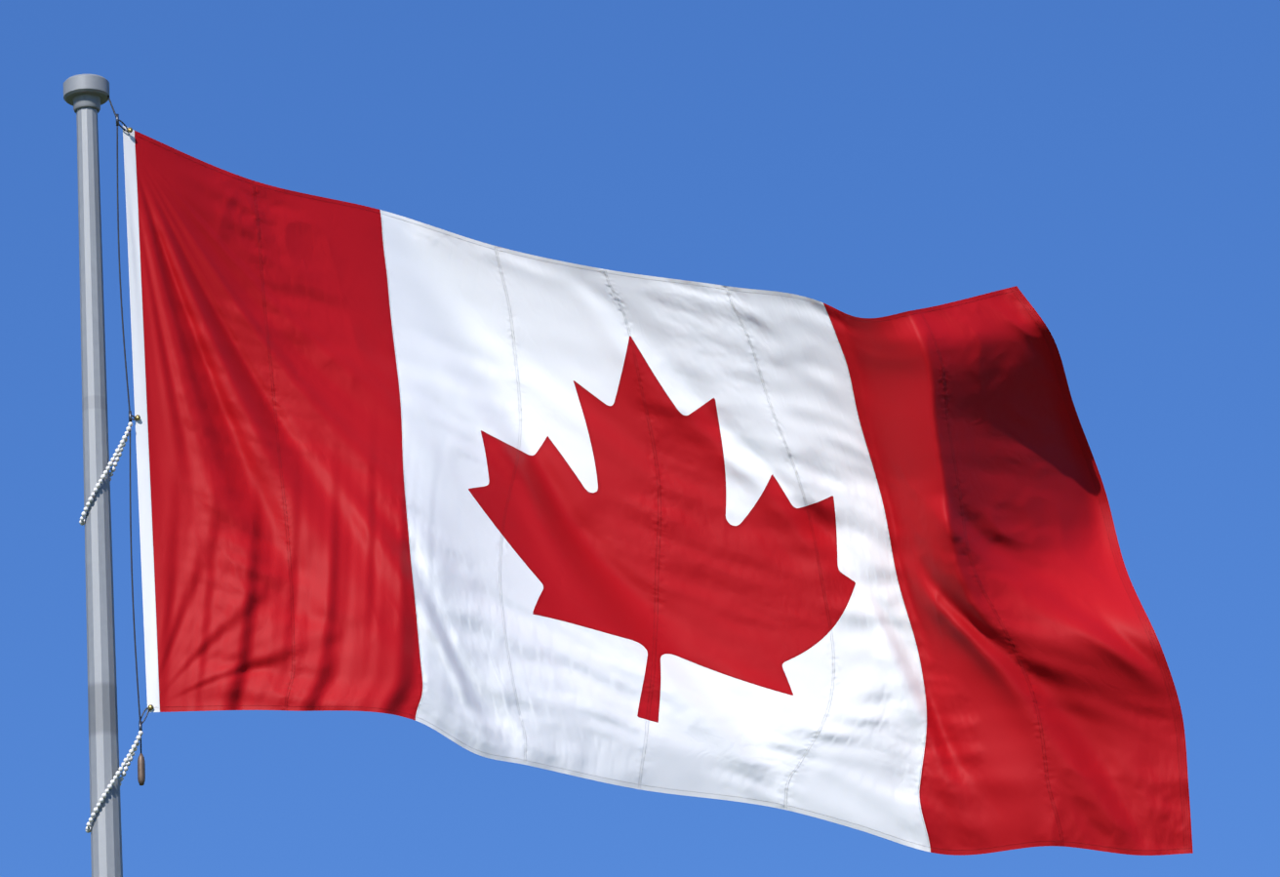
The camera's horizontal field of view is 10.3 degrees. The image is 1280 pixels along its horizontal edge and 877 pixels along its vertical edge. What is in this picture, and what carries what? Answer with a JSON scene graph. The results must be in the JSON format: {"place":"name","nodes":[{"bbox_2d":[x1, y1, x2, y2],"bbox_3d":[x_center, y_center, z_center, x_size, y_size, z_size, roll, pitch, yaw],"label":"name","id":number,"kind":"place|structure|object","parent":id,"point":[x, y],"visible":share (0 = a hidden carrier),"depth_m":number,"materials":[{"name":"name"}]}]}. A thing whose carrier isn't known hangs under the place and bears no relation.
{"place":"outdoors","nodes":[
{"label":"outdoors","id":0,"kind":"place"},
{"bbox_2d":[63,74,1193,876],"bbox_3d":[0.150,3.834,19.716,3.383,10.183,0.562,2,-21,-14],"label":"flag","id":1,"kind":"object","parent":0,"point":[785,550],"visible":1,"depth_m":21.15,"materials":[{"name":"fabric"}]},
{"bbox_2d":[0,0,1279,876],"label":"sky","id":2,"kind":"structure","parent":0,"point":[1115,164],"materials":[{"name":"blue"}]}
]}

